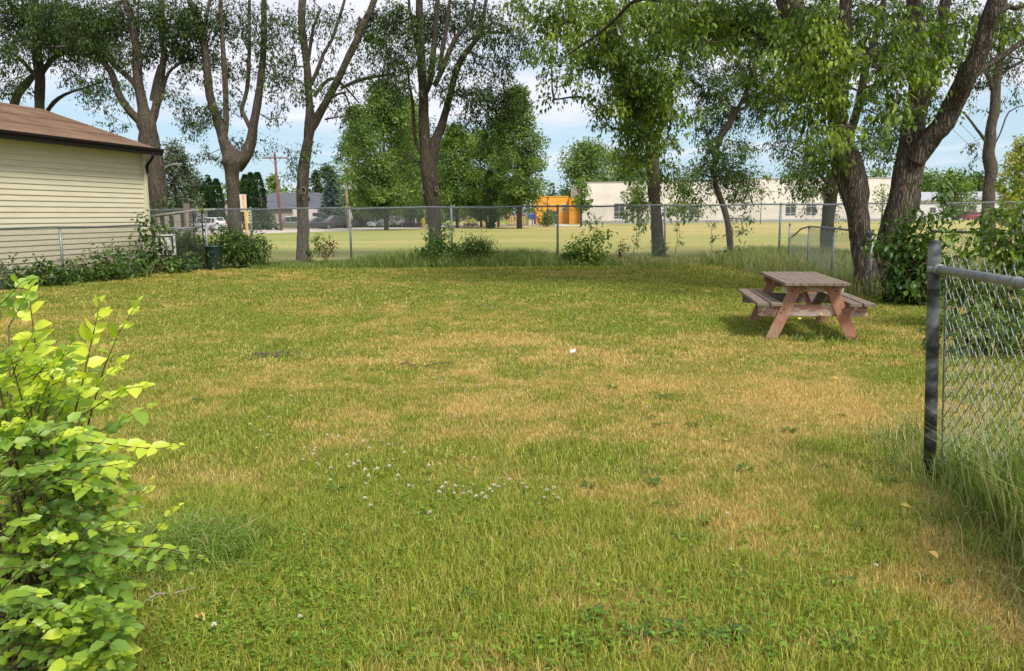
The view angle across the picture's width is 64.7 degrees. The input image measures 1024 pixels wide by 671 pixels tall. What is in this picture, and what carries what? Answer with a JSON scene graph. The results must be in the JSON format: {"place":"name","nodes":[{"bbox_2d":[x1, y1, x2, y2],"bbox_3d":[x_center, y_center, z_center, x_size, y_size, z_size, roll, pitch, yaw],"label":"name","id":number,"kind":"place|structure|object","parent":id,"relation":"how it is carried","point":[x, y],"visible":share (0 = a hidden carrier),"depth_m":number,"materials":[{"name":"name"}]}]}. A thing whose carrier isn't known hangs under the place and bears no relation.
{"place":"outdoors","nodes":[
{"label":"outdoors","id":0,"kind":"place"},
{"bbox_2d":[171,225,445,234],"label":"road","id":1,"kind":"structure","parent":0,"point":[294,230],"depth_m":99.89,"materials":[{"name":"asphalt"}]},
{"bbox_2d":[160,137,207,226],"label":"spruce tree","id":2,"kind":"object","parent":1,"relation":"on","point":[185,175],"visible":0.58,"depth_m":89.69,"materials":[{"name":"green plant"}]},
{"bbox_2d":[191,217,226,230],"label":"parked car","id":3,"kind":"object","parent":1,"relation":"on","point":[211,225],"visible":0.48,"depth_m":95.07,"materials":[{"name":"paint"}]},
{"bbox_2d":[244,172,258,214],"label":"cedar tree","id":4,"kind":"object","parent":1,"relation":"on","point":[248,182],"visible":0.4,"depth_m":104.97,"materials":[{"name":"green plant"}]},
{"bbox_2d":[242,211,265,229],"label":"round bush","id":5,"kind":"object","parent":1,"relation":"on","point":[253,221],"visible":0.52,"depth_m":101.57,"materials":[{"name":"green plant"}]},
{"bbox_2d":[250,171,267,229],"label":"cedar tree","id":6,"kind":"object","parent":1,"relation":"on","point":[257,176],"visible":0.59,"depth_m":104.30,"materials":[{"name":"green plant"}]},
{"bbox_2d":[260,210,276,229],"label":"round bush","id":7,"kind":"object","parent":1,"relation":"on","point":[266,215],"visible":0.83,"depth_m":101.68,"materials":[{"name":"green plant"}]},
{"bbox_2d":[262,152,286,229],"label":"utility pole","id":8,"kind":"object","parent":1,"relation":"on","point":[277,190],"visible":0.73,"depth_m":98.17,"materials":[{"name":"wood"}]},
{"bbox_2d":[272,216,297,229],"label":"parked car","id":9,"kind":"object","parent":1,"relation":"on","point":[289,220],"visible":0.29,"depth_m":103.10,"materials":[{"name":"paint"}]},
{"bbox_2d":[309,218,334,228],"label":"parked car","id":10,"kind":"object","parent":1,"relation":"on","point":[324,222],"visible":0.52,"depth_m":107.51,"materials":[{"name":"paint"}]},
{"bbox_2d":[327,215,356,227],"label":"pickup truck","id":11,"kind":"object","parent":1,"relation":"on","point":[337,220],"visible":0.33,"depth_m":111.23,"materials":[{"name":"paint"}]},
{"bbox_2d":[367,218,397,226],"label":"parked car","id":12,"kind":"object","parent":1,"relation":"on","point":[378,224],"visible":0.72,"depth_m":118.80,"materials":[{"name":"paint"}]},
{"bbox_2d":[380,95,443,226],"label":"poplar tree","id":13,"kind":"object","parent":1,"relation":"on","point":[410,216],"visible":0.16,"depth_m":114.70,"materials":[{"name":"green plant"}]},
{"bbox_2d":[396,130,448,223],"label":"poplar tree","id":14,"kind":"object","parent":1,"relation":"on","point":[419,219],"visible":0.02,"depth_m":127.44,"materials":[{"name":"green plant"}]},
{"bbox_2d":[441,216,531,222],"bbox_3d":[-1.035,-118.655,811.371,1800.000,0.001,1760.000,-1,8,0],"label":"ground","id":15,"kind":"structure","parent":0,"point":[462,221],"depth_m":254.61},
{"bbox_2d":[167,174,1020,220],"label":"distant treeline","id":16,"kind":"object","parent":15,"relation":"on","point":[282,190],"depth_m":269.96,"materials":[{"name":"plant"}]},
{"bbox_2d":[921,166,944,191],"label":"broadleaf tree","id":17,"kind":"object","parent":15,"relation":"on","point":[926,176],"visible":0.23,"depth_m":194.86,"materials":[{"name":"green plant"}]},
{"bbox_2d":[968,169,1002,193],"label":"broadleaf tree","id":18,"kind":"object","parent":15,"relation":"on","point":[979,188],"visible":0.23,"depth_m":205.95,"materials":[{"name":"green plant"}]},
{"bbox_2d":[0,259,1023,670],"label":"lawn","id":19,"kind":"structure","parent":0,"point":[532,453],"depth_m":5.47,"materials":[{"name":"plant"}]},
{"bbox_2d":[0,252,41,289],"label":"weed clump","id":20,"kind":"object","parent":19,"relation":"on","point":[12,284],"visible":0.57,"depth_m":18.22,"materials":[{"name":"green plant"}]},
{"bbox_2d":[18,253,78,286],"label":"weed clump","id":21,"kind":"object","parent":19,"relation":"on","point":[50,270],"visible":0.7,"depth_m":18.89,"materials":[{"name":"green plant"}]},
{"bbox_2d":[0,224,142,288],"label":"chain link fence","id":22,"kind":"object","parent":19,"relation":"on","point":[60,235],"visible":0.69,"depth_m":19.77,"materials":[{"name":"metal"}]},
{"bbox_2d":[52,255,108,283],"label":"weed clump","id":23,"kind":"object","parent":19,"relation":"on","point":[81,277],"visible":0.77,"depth_m":19.87,"materials":[{"name":"green plant"}]},
{"bbox_2d":[0,102,163,286],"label":"garage","id":24,"kind":"structure","parent":19,"relation":"on","point":[57,170],"depth_m":20.91,"materials":[{"name":"plastic"}]},
{"bbox_2d":[0,273,208,670],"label":"elm shrub","id":25,"kind":"object","parent":19,"relation":"on","point":[88,628],"visible":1,"depth_m":2.26,"materials":[{"name":"green plant"}]},
{"bbox_2d":[73,238,138,281],"bbox_3d":[-10.344,-1.800,20.544,1.520,1.331,1.380,-1,8,0],"label":"weed clump","id":26,"kind":"object","parent":19,"relation":"on","point":[115,275],"visible":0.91,"depth_m":20.46,"materials":[{"name":"green plant"}]},
{"bbox_2d":[92,241,157,278],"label":"weed clump","id":27,"kind":"object","parent":19,"relation":"on","point":[143,272],"visible":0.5,"depth_m":21.44,"materials":[{"name":"green plant"}]},
{"bbox_2d":[128,209,201,273],"bbox_3d":[-9.843,-2.572,22.884,2.006,1.993,1.285,-1,8,0],"label":"shrub","id":28,"kind":"object","parent":19,"relation":"on","point":[153,258],"visible":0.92,"depth_m":22.83,"materials":[{"name":"green plant"}]},
{"bbox_2d":[156,234,176,270],"bbox_3d":[-10.287,-2.463,24.093,0.570,1.087,0.065,-1,8,0],"label":"window frame","id":29,"kind":"object","parent":19,"relation":"on","point":[171,241],"visible":0.46,"depth_m":24.05,"materials":[{"name":"white paint"}]},
{"bbox_2d":[141,220,207,271],"bbox_3d":[-9.887,-2.634,23.777,0.079,1.510,1.983,8,12,44],"label":"chain link fence","id":30,"kind":"object","parent":19,"relation":"on","point":[205,226],"visible":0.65,"depth_m":24.02,"materials":[{"name":"metal"}]},
{"bbox_2d":[150,208,214,268],"bbox_3d":[-10.293,-2.991,25.033,2.337,1.855,0.078,-1,8,0],"label":"wooden railing","id":31,"kind":"object","parent":19,"relation":"on","point":[177,219],"visible":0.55,"depth_m":24.94,"materials":[{"name":"wood"}]},
{"bbox_2d":[40,486,330,615],"bbox_3d":[-1.567,0.953,3.778,1.556,0.135,1.400,-1,8,0],"label":"grass tuft","id":32,"kind":"object","parent":19,"relation":"on","point":[196,535],"visible":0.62,"depth_m":3.74,"materials":[{"name":"plant"}]},
{"bbox_2d":[183,204,193,267],"bbox_3d":[-10.237,-3.151,25.602,0.165,2.005,0.165,-1,8,0],"label":"wooden post","id":33,"kind":"object","parent":19,"relation":"on","point":[186,206],"visible":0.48,"depth_m":25.46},
{"bbox_2d":[155,220,229,269],"bbox_3d":[-9.751,-2.696,24.746,2.341,1.716,1.660,-1,8,0],"label":"shrub","id":34,"kind":"object","parent":19,"relation":"on","point":[189,242],"visible":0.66,"depth_m":24.57,"materials":[{"name":"green plant"}]},
{"bbox_2d":[198,208,205,269],"bbox_3d":[-9.191,-2.865,24.017,0.238,1.885,0.205,6,11,37],"label":"garden stake","id":35,"kind":"object","parent":19,"relation":"on","point":[201,210],"visible":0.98,"depth_m":23.99,"materials":[{"name":"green metal"}]},
{"bbox_2d":[205,245,222,269],"bbox_3d":[-8.982,-2.339,24.394,0.520,0.729,0.551,-1,8,0],"label":"garbage bin","id":36,"kind":"object","parent":19,"relation":"on","point":[213,251],"visible":0.93,"depth_m":24.23,"materials":[{"name":"plastic"}]},
{"bbox_2d":[202,223,253,247],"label":"shrub","id":37,"kind":"object","parent":19,"relation":"on","point":[234,235],"visible":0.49,"depth_m":25.61,"materials":[{"name":"green plant"}]},
{"bbox_2d":[214,224,279,268],"bbox_3d":[-8.287,-2.752,25.264,1.950,1.490,1.757,-3,9,-17],"label":"shrub","id":38,"kind":"object","parent":19,"relation":"on","point":[254,254],"visible":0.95,"depth_m":25.07,"materials":[{"name":"green plant"}]},
{"bbox_2d":[244,350,299,360],"bbox_3d":[-2.757,0.212,9.169,0.595,0.040,0.468,-9,12,-44],"label":"soil mound","id":39,"kind":"object","parent":19,"relation":"on","point":[264,354],"visible":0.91,"depth_m":9.15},
{"bbox_2d":[302,233,333,260],"bbox_3d":[-6.222,-2.790,25.927,0.975,0.995,0.851,-4,9,-22],"label":"sapling","id":40,"kind":"object","parent":19,"relation":"on","point":[319,247],"visible":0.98,"depth_m":25.90,"materials":[{"name":"green plant"}]},
{"bbox_2d":[409,222,472,265],"bbox_3d":[-2.215,-2.781,25.351,2.183,1.700,1.927,-1,8,0],"label":"shrub","id":41,"kind":"object","parent":19,"relation":"on","point":[438,246],"visible":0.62,"depth_m":25.30,"materials":[{"name":"green plant"}]},
{"bbox_2d":[449,230,501,265],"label":"shrub","id":42,"kind":"object","parent":19,"relation":"on","point":[478,249],"visible":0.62,"depth_m":25.23,"materials":[{"name":"green plant"}]},
{"bbox_2d":[485,611,512,628],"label":"plantain weed","id":43,"kind":"object","parent":19,"relation":"on","point":[498,618],"visible":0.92,"depth_m":3.09,"materials":[{"name":"green plant"}]},
{"bbox_2d":[120,347,1023,670],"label":"clover leaves","id":44,"kind":"object","parent":19,"relation":"on","point":[240,623],"visible":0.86,"depth_m":3.13,"materials":[{"name":"green plant"}]},
{"bbox_2d":[158,410,991,668],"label":"weed leaves","id":45,"kind":"object","parent":19,"relation":"on","point":[772,623],"visible":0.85,"depth_m":3.17,"materials":[{"name":"green plant"}]},
{"bbox_2d":[150,201,1023,265],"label":"chain link fence","id":46,"kind":"object","parent":19,"relation":"on","point":[540,232],"visible":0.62,"depth_m":26.02,"materials":[{"name":"metal"}]},
{"bbox_2d":[556,205,617,265],"bbox_3d":[2.239,-2.965,25.116,2.099,2.157,1.682,-1,8,0],"label":"shrub","id":47,"kind":"object","parent":19,"relation":"on","point":[590,255],"visible":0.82,"depth_m":24.90,"materials":[{"name":"green plant"}]},
{"bbox_2d":[577,604,608,624],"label":"plantain weed","id":48,"kind":"object","parent":19,"relation":"on","point":[593,609],"visible":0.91,"depth_m":3.13,"materials":[{"name":"green plant"}]},
{"bbox_2d":[247,242,1023,298],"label":"long grass","id":49,"kind":"structure","parent":19,"relation":"on","point":[769,260],"depth_m":24.66,"materials":[{"name":"plant"}]},
{"bbox_2d":[622,622,658,638],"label":"plantain weed","id":50,"kind":"object","parent":19,"relation":"on","point":[646,632],"visible":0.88,"depth_m":2.99,"materials":[{"name":"green plant"}]},
{"bbox_2d":[660,617,691,637],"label":"plantain weed","id":51,"kind":"object","parent":19,"relation":"on","point":[679,621],"visible":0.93,"depth_m":3.03,"materials":[{"name":"green plant"}]},
{"bbox_2d":[696,625,723,644],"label":"plantain weed","id":52,"kind":"object","parent":19,"relation":"on","point":[716,634],"visible":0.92,"depth_m":2.97,"materials":[{"name":"green plant"}]},
{"bbox_2d":[716,622,754,639],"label":"plantain weed","id":53,"kind":"object","parent":19,"relation":"on","point":[735,625],"visible":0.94,"depth_m":2.97,"materials":[{"name":"green plant"}]},
{"bbox_2d":[567,0,1023,296],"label":"boxelder tree","id":54,"kind":"object","parent":19,"relation":"on","point":[825,87],"visible":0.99,"depth_m":14.49,"materials":[{"name":"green plant"}]},
{"bbox_2d":[738,272,875,339],"bbox_3d":[3.837,-0.426,10.781,1.375,0.716,2.016,1,9,9],"label":"picnic table","id":55,"kind":"object","parent":19,"relation":"on","point":[816,289],"visible":0.99,"depth_m":10.05,"materials":[{"name":"wood"}]},
{"bbox_2d":[786,313,857,341],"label":"grass tuft","id":56,"kind":"object","parent":19,"relation":"on","point":[804,336],"visible":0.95,"depth_m":9.88,"materials":[{"name":"green plant"}]},
{"bbox_2d":[788,223,874,296],"bbox_3d":[7.265,-1.987,19.187,0.237,1.280,8.883,1,9,10],"label":"chain link fence","id":57,"kind":"object","parent":19,"relation":"on","point":[808,254],"visible":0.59,"depth_m":18.24,"materials":[{"name":"metal"}]},
{"bbox_2d":[828,628,867,647],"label":"plantain weed","id":58,"kind":"object","parent":19,"relation":"on","point":[844,634],"visible":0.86,"depth_m":2.92,"materials":[{"name":"green plant"}]},
{"bbox_2d":[861,170,967,305],"bbox_3d":[6.689,-1.501,13.457,1.402,2.453,1.595,6,11,39],"label":"shrub","id":59,"kind":"object","parent":19,"relation":"on","point":[912,277],"visible":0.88,"depth_m":13.44,"materials":[{"name":"green plant"}]},
{"bbox_2d":[822,301,1023,670],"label":"tall grass","id":60,"kind":"structure","parent":19,"relation":"on","point":[997,506],"depth_m":3.98,"materials":[{"name":"plant"}]},
{"bbox_2d":[917,162,1023,332],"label":"shrub","id":61,"kind":"object","parent":19,"relation":"on","point":[1014,252],"visible":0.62,"depth_m":10.48,"materials":[{"name":"green plant"}]},
{"bbox_2d":[919,296,1023,358],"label":"shrub","id":62,"kind":"object","parent":19,"relation":"on","point":[1000,333],"visible":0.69,"depth_m":8.76,"materials":[{"name":"green plant"}]},
{"bbox_2d":[923,241,1023,517],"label":"chain link fence","id":63,"kind":"object","parent":19,"relation":"on","point":[936,269],"visible":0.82,"depth_m":4.44,"materials":[{"name":"metal"}]},
{"bbox_2d":[932,229,1023,307],"bbox_3d":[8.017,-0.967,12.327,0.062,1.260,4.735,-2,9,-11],"label":"shrub","id":64,"kind":"object","parent":19,"relation":"on","point":[959,232],"visible":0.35,"depth_m":13.75,"materials":[{"name":"plant"}]},
{"bbox_2d":[0,0,1023,215],"label":"sky","id":65,"kind":"structure","parent":0,"point":[569,123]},
{"bbox_2d":[532,196,580,223],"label":"orange building","id":66,"kind":"structure","parent":0,"point":[567,215],"depth_m":148.01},
{"bbox_2d":[554,224,591,225],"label":"pavement","id":67,"kind":"structure","parent":0,"point":[569,225],"depth_m":122.10,"materials":[{"name":"concrete"}]},
{"bbox_2d":[569,177,592,225],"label":"young maple","id":68,"kind":"object","parent":67,"relation":"on","point":[581,200],"visible":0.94,"depth_m":111.18,"materials":[{"name":"green plant"}]},
{"bbox_2d":[156,219,1018,265],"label":"field","id":69,"kind":"structure","parent":0,"point":[760,236],"depth_m":56.41,"materials":[{"name":"plant"}]},
{"bbox_2d":[0,0,109,110],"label":"ash tree","id":70,"kind":"object","parent":69,"relation":"on","point":[35,16],"visible":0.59,"depth_m":28.20,"materials":[{"name":"green plant"}]},
{"bbox_2d":[42,0,214,258],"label":"ash tree","id":71,"kind":"object","parent":69,"relation":"on","point":[115,27],"visible":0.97,"depth_m":26.78,"materials":[{"name":"green plant"}]},
{"bbox_2d":[149,195,178,227],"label":"shrub","id":72,"kind":"object","parent":69,"relation":"on","point":[157,212],"visible":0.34,"depth_m":27.02,"materials":[{"name":"plant"}]},
{"bbox_2d":[203,176,215,229],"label":"cedar tree","id":73,"kind":"object","parent":69,"relation":"on","point":[207,191],"visible":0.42,"depth_m":105.19,"materials":[{"name":"green plant"}]},
{"bbox_2d":[209,178,225,229],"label":"cedar tree","id":74,"kind":"object","parent":69,"relation":"on","point":[216,184],"visible":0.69,"depth_m":104.45,"materials":[{"name":"green plant"}]},
{"bbox_2d":[166,0,297,262],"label":"ash tree","id":75,"kind":"object","parent":69,"relation":"on","point":[234,161],"visible":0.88,"depth_m":27.08,"materials":[{"name":"green plant"}]},
{"bbox_2d":[239,194,248,234],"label":"rusty post","id":76,"kind":"object","parent":69,"relation":"on","point":[243,204],"visible":0.6,"depth_m":61.15,"materials":[{"name":"wood"}]},
{"bbox_2d":[239,173,250,228],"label":"cedar tree","id":77,"kind":"object","parent":69,"relation":"on","point":[242,183],"visible":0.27,"depth_m":105.82,"materials":[{"name":"green plant"}]},
{"bbox_2d":[265,173,281,193],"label":"broadleaf tree","id":78,"kind":"object","parent":69,"relation":"on","point":[271,185],"visible":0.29,"depth_m":146.95,"materials":[{"name":"green plant"}]},
{"bbox_2d":[261,192,353,227],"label":"house","id":79,"kind":"structure","parent":69,"relation":"on","point":[315,200],"depth_m":122.35,"materials":[{"name":"beige paint"}]},
{"bbox_2d":[308,169,324,193],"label":"broadleaf tree","id":80,"kind":"object","parent":69,"relation":"on","point":[315,179],"visible":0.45,"depth_m":147.09,"materials":[{"name":"green plant"}]},
{"bbox_2d":[292,209,352,227],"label":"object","id":81,"kind":"object","parent":69,"relation":"on","point":[313,213],"visible":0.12,"depth_m":116.20,"materials":[{"name":"beige paint"}]},
{"bbox_2d":[256,0,390,261],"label":"ash tree","id":82,"kind":"object","parent":69,"relation":"on","point":[313,118],"visible":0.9,"depth_m":26.81,"materials":[{"name":"green plant"}]},
{"bbox_2d":[314,162,341,193],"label":"broadleaf tree","id":83,"kind":"object","parent":69,"relation":"on","point":[324,172],"visible":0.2,"depth_m":156.24,"materials":[{"name":"green plant"}]},
{"bbox_2d":[316,171,346,227],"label":"blue spruce","id":84,"kind":"object","parent":69,"relation":"on","point":[331,192],"visible":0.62,"depth_m":115.61,"materials":[{"name":"green plant"}]},
{"bbox_2d":[330,102,378,226],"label":"poplar tree","id":85,"kind":"object","parent":69,"relation":"on","point":[347,154],"visible":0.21,"depth_m":120.26,"materials":[{"name":"green plant"}]},
{"bbox_2d":[324,77,439,229],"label":"poplar tree","id":86,"kind":"object","parent":69,"relation":"on","point":[382,115],"visible":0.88,"depth_m":91.52,"materials":[{"name":"green plant"}]},
{"bbox_2d":[356,0,545,246],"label":"ash tree","id":87,"kind":"object","parent":69,"relation":"on","point":[428,148],"visible":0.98,"depth_m":26.80,"materials":[{"name":"green plant"}]},
{"bbox_2d":[437,121,487,227],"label":"poplar tree","id":88,"kind":"object","parent":69,"relation":"on","point":[450,143],"visible":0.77,"depth_m":104.98,"materials":[{"name":"green plant"}]},
{"bbox_2d":[457,125,507,226],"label":"poplar tree","id":89,"kind":"object","parent":69,"relation":"on","point":[477,137],"visible":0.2,"depth_m":112.91,"materials":[{"name":"green plant"}]},
{"bbox_2d":[481,170,498,228],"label":"cedar tree","id":90,"kind":"object","parent":69,"relation":"on","point":[489,174],"visible":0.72,"depth_m":98.15,"materials":[{"name":"green plant"}]},
{"bbox_2d":[479,112,511,226],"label":"poplar tree","id":91,"kind":"object","parent":69,"relation":"on","point":[498,172],"visible":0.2,"depth_m":109.08,"materials":[{"name":"green plant"}]},
{"bbox_2d":[486,80,553,228],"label":"poplar tree","id":92,"kind":"object","parent":69,"relation":"on","point":[523,164],"visible":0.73,"depth_m":94.89,"materials":[{"name":"green plant"}]},
{"bbox_2d":[538,209,555,225],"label":"round bush","id":93,"kind":"object","parent":69,"relation":"on","point":[550,219],"visible":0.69,"depth_m":110.51,"materials":[{"name":"green plant"}]},
{"bbox_2d":[553,136,620,197],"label":"broadleaf tree","id":94,"kind":"object","parent":69,"relation":"on","point":[592,162],"visible":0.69,"depth_m":171.79,"materials":[{"name":"green plant"}]},
{"bbox_2d":[494,0,729,255],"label":"boxelder tree","id":95,"kind":"object","parent":69,"relation":"on","point":[638,103],"visible":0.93,"depth_m":22.89,"materials":[{"name":"green plant"}]},
{"bbox_2d":[599,139,646,181],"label":"broadleaf tree","id":96,"kind":"object","parent":69,"relation":"on","point":[619,179],"visible":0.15,"depth_m":179.18,"materials":[{"name":"green plant"}]},
{"bbox_2d":[620,181,649,222],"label":"young maple","id":97,"kind":"object","parent":69,"relation":"on","point":[638,189],"visible":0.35,"depth_m":117.91,"materials":[{"name":"green plant"}]},
{"bbox_2d":[666,183,700,224],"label":"young maple","id":98,"kind":"object","parent":69,"relation":"on","point":[679,192],"visible":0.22,"depth_m":120.30,"materials":[{"name":"green plant"}]},
{"bbox_2d":[662,0,812,251],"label":"boxelder tree","id":99,"kind":"object","parent":69,"relation":"on","point":[716,177],"visible":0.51,"depth_m":27.28,"materials":[{"name":"green plant"}]},
{"bbox_2d":[769,0,980,248],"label":"boxelder tree","id":100,"kind":"object","parent":69,"relation":"on","point":[829,191],"visible":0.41,"depth_m":27.11,"materials":[{"name":"green plant"}]},
{"bbox_2d":[865,164,889,176],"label":"broadleaf tree","id":101,"kind":"object","parent":69,"relation":"on","point":[876,173],"visible":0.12,"depth_m":175.81,"materials":[{"name":"green plant"}]},
{"bbox_2d":[869,183,889,222],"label":"young maple","id":102,"kind":"object","parent":69,"relation":"on","point":[882,194],"visible":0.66,"depth_m":118.35,"materials":[{"name":"green plant"}]},
{"bbox_2d":[931,166,983,219],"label":"broadleaf tree","id":103,"kind":"object","parent":69,"relation":"on","point":[960,184],"visible":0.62,"depth_m":146.52,"materials":[{"name":"green plant"}]},
{"bbox_2d":[951,0,1023,255],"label":"ash tree","id":104,"kind":"object","parent":69,"relation":"on","point":[994,77],"visible":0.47,"depth_m":27.24,"materials":[{"name":"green plant"}]},
{"bbox_2d":[995,134,1023,231],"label":"maple tree","id":105,"kind":"object","parent":69,"relation":"on","point":[1016,153],"visible":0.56,"depth_m":60.61,"materials":[{"name":"green plant"}]},
{"bbox_2d":[571,177,891,223],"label":"school building","id":106,"kind":"structure","parent":0,"point":[604,193],"depth_m":144.13,"materials":[{"name":"concrete"}]},
{"bbox_2d":[916,191,1004,219],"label":"house","id":107,"kind":"structure","parent":0,"point":[925,196],"depth_m":166.44,"materials":[{"name":"white"}]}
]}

